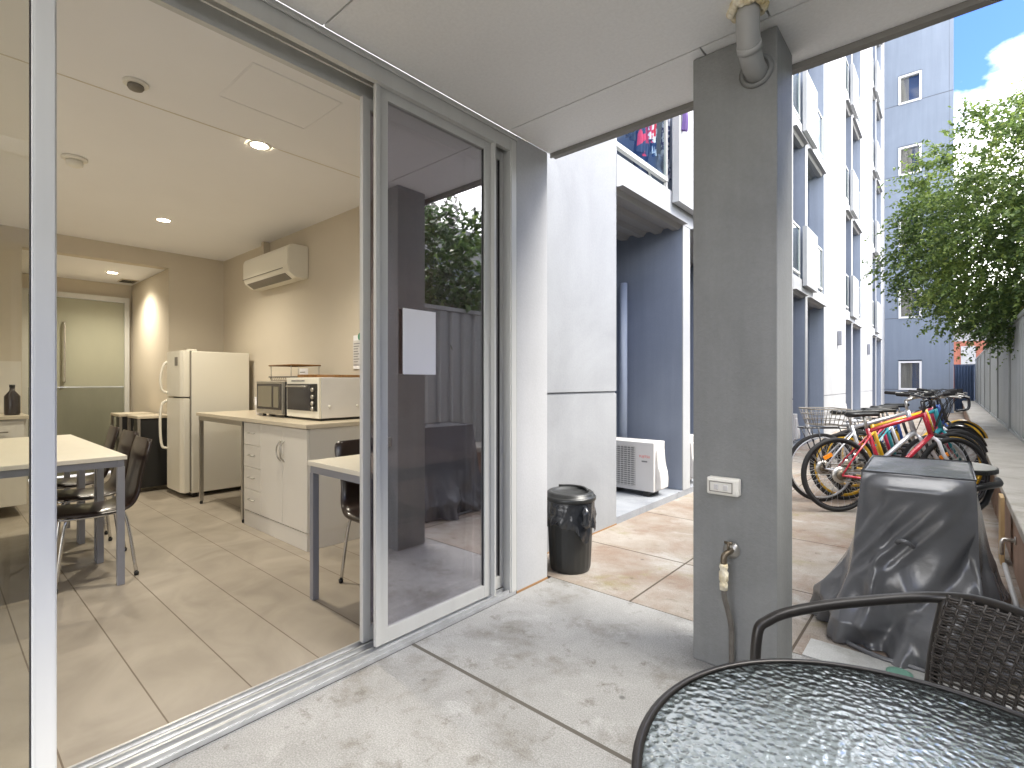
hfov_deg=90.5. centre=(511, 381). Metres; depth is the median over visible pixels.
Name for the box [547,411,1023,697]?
lane paving
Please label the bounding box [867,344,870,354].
wall light
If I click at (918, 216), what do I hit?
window
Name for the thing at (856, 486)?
bicycle
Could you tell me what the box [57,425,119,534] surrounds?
shell chair
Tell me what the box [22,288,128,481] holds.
alcove door
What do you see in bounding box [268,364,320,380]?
wire rack
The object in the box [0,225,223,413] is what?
kitchen back wall
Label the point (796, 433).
outdoor air conditioner
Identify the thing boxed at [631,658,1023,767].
glass table
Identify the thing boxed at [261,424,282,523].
door
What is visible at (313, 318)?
kitchen side wall
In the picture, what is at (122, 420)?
metal trolley
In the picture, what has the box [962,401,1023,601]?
retaining wall
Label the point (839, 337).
wall light
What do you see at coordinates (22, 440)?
dining table
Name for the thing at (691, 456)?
outdoor air conditioner
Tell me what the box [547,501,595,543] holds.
bin bag
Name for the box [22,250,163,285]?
alcove ceiling
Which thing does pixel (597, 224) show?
apartment building
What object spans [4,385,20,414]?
dark bottle
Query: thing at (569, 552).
rubbish bin
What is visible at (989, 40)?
sky
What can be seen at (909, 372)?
window
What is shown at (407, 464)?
dining table
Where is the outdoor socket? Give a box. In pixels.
[707,475,740,496]
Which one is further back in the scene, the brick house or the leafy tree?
the brick house
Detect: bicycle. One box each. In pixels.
[792,391,969,500]
[801,392,989,511]
[809,391,983,499]
[821,390,977,489]
[826,390,988,492]
[835,389,986,483]
[841,389,976,480]
[845,388,978,462]
[852,389,987,461]
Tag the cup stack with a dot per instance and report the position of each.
(255, 399)
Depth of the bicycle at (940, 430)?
5.34 m
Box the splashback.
[0,361,20,412]
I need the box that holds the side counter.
[0,413,28,507]
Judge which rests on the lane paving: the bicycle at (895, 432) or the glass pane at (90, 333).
the bicycle at (895, 432)
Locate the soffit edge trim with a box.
[550,0,1002,158]
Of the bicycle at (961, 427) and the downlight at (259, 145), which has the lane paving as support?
the bicycle at (961, 427)
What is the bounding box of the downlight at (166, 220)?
[154,218,172,222]
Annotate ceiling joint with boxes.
[0,53,397,190]
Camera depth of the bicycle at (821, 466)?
5.05 m
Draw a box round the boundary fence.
[975,309,1023,443]
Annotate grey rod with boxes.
[1002,562,1023,623]
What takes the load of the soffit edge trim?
attached to the soffit backing
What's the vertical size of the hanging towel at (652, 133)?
0.630 m
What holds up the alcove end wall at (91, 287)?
on the kitchen floor
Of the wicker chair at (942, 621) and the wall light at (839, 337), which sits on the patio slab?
the wicker chair at (942, 621)
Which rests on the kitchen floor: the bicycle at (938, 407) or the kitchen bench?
the kitchen bench
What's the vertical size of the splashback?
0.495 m
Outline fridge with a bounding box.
[159,349,248,496]
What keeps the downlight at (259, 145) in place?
attached to the kitchen ceiling at (212, 193)
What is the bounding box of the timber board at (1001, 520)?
[999,493,1004,564]
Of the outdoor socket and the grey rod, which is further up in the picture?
the outdoor socket
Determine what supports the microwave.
on the kitchen bench
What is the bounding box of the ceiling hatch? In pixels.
[218,62,342,128]
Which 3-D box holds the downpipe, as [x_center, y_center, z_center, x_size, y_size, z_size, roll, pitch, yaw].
[1.241,0.020,5.665,0.090,2.240,0.090,0,0,41]
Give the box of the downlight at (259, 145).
[247,140,270,150]
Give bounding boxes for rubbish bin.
[547,484,595,574]
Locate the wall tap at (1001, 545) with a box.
[999,537,1015,554]
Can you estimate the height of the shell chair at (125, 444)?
0.842 m
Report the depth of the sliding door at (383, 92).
2.20 m
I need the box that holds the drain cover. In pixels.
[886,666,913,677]
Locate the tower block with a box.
[884,18,953,412]
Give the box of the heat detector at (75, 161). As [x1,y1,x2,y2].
[61,153,87,168]
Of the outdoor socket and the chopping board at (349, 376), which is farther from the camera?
the chopping board at (349, 376)
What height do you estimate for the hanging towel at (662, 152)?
0.910 m
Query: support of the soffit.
attached to the soffit backing
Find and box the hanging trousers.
[633,130,648,174]
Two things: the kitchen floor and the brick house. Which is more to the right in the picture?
the brick house
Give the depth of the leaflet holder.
4.34 m
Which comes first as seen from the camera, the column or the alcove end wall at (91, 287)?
the column
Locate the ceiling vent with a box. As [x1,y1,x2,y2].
[117,279,137,283]
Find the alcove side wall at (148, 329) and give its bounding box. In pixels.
[132,270,164,413]
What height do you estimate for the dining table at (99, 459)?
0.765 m
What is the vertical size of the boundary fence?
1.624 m
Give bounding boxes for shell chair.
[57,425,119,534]
[57,429,138,550]
[57,435,151,593]
[334,438,431,583]
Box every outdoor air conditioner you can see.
[616,437,667,496]
[690,434,692,480]
[793,414,799,441]
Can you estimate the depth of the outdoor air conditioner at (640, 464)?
5.10 m
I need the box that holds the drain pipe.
[736,2,767,82]
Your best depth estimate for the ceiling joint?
2.83 m
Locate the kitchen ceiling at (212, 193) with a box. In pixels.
[0,0,518,260]
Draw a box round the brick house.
[954,308,1014,365]
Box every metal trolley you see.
[111,412,153,474]
[127,413,166,487]
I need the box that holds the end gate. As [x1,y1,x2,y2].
[954,364,974,410]
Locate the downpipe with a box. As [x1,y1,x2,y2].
[619,283,626,437]
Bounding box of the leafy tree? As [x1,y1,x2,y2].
[860,77,1023,369]
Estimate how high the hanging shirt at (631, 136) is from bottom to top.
0.710 m
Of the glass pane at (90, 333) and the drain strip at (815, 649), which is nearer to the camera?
the drain strip at (815, 649)
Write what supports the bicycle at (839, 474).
on the lane paving
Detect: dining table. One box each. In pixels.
[0,434,83,542]
[0,440,102,561]
[0,447,126,585]
[307,445,479,621]
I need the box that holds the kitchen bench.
[196,410,372,551]
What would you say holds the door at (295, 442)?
in the kitchen bench
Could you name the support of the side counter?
on the kitchen floor
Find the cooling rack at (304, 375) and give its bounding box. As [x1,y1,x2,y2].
[297,374,316,377]
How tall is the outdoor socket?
0.070 m
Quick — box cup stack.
[254,397,262,414]
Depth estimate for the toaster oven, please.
3.98 m
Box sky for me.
[954,0,1023,326]
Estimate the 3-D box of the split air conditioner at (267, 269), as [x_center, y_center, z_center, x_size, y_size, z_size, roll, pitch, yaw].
[-2.433,-1.246,5.181,1.030,0.507,0.207,0,0,41]
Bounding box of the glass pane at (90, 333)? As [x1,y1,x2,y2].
[28,294,123,386]
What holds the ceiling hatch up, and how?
attached to the kitchen ceiling at (212, 193)
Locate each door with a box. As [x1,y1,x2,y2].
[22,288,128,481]
[29,0,517,767]
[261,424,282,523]
[280,427,308,533]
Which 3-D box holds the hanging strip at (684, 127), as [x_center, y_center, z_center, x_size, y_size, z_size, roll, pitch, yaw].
[1.731,-2.805,5.081,0.055,0.590,0.050,0,0,41]
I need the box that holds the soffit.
[278,0,966,153]
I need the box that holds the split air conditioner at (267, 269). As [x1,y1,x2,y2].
[243,242,307,290]
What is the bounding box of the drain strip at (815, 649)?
[802,638,1023,712]
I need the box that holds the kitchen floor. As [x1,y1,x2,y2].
[0,471,476,767]
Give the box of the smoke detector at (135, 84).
[122,76,148,92]
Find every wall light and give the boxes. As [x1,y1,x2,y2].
[837,331,841,344]
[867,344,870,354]
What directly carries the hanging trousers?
hanging from the drying rack
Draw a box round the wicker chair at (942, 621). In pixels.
[750,591,1023,713]
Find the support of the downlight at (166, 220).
attached to the kitchen ceiling at (212, 193)
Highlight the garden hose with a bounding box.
[721,591,733,662]
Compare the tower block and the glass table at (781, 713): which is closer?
the glass table at (781, 713)
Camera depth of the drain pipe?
1.89 m
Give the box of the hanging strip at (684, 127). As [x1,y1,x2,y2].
[681,112,687,131]
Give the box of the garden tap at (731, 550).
[719,541,739,590]
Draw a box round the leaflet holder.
[353,333,359,368]
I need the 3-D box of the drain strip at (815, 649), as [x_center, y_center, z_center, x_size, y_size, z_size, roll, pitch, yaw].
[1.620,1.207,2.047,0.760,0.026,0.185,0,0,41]
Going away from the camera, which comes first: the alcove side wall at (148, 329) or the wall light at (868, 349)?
the alcove side wall at (148, 329)
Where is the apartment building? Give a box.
[433,43,884,593]
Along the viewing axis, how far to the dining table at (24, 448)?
3.47 m
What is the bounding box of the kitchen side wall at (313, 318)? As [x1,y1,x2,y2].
[224,139,527,545]
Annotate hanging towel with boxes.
[648,123,656,142]
[661,119,670,179]
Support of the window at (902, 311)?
in the tower block
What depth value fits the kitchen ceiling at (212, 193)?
3.21 m
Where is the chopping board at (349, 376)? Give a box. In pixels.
[317,375,359,377]
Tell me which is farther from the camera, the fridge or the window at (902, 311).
the window at (902, 311)
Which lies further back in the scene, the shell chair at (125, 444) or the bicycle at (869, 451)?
the bicycle at (869, 451)
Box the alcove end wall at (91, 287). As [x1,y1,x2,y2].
[22,273,131,411]
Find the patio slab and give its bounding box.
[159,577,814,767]
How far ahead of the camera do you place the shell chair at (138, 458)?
3.15 m
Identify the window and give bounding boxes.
[898,70,921,105]
[898,142,921,176]
[898,216,921,246]
[898,288,921,318]
[898,361,921,389]
[961,346,975,365]
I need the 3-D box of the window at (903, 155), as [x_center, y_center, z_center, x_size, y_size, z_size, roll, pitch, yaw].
[16.113,-8.960,20.536,0.735,1.160,0.220,0,0,41]
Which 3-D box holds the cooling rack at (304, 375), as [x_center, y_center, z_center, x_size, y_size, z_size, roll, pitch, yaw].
[-1.658,-0.050,4.304,0.110,0.025,0.280,0,0,41]
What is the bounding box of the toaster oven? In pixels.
[286,377,359,420]
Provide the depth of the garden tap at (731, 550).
2.05 m
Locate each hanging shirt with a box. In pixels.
[625,131,635,140]
[636,127,648,156]
[650,124,656,156]
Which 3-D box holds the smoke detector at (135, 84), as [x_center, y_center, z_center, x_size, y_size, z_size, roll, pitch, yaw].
[-1.887,-1.481,2.544,0.112,0.038,0.112,0,0,41]
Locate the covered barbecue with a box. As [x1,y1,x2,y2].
[810,455,1023,685]
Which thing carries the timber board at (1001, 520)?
on the lane paving
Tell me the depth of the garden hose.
2.06 m
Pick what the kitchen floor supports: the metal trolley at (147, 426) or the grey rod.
the metal trolley at (147, 426)
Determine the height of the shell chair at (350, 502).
0.842 m
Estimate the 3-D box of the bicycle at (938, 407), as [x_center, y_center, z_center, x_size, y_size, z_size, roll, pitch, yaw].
[5.075,0.646,6.391,1.777,1.110,0.644,0,3,-2]
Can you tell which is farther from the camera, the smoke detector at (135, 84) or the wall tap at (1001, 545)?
the wall tap at (1001, 545)
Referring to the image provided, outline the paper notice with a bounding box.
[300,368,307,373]
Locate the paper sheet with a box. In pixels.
[403,308,435,374]
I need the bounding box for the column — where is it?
[693,26,791,665]
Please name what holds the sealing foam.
attached to the soffit
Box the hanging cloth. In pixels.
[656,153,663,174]
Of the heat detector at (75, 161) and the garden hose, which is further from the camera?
the heat detector at (75, 161)
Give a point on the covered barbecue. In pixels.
(919, 525)
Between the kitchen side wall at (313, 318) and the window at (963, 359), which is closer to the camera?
the kitchen side wall at (313, 318)
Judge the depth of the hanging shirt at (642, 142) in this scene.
4.96 m
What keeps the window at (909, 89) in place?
in the tower block
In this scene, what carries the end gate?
attached to the tower block
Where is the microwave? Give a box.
[257,381,287,417]
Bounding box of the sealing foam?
[726,0,769,23]
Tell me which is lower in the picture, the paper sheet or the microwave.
the microwave

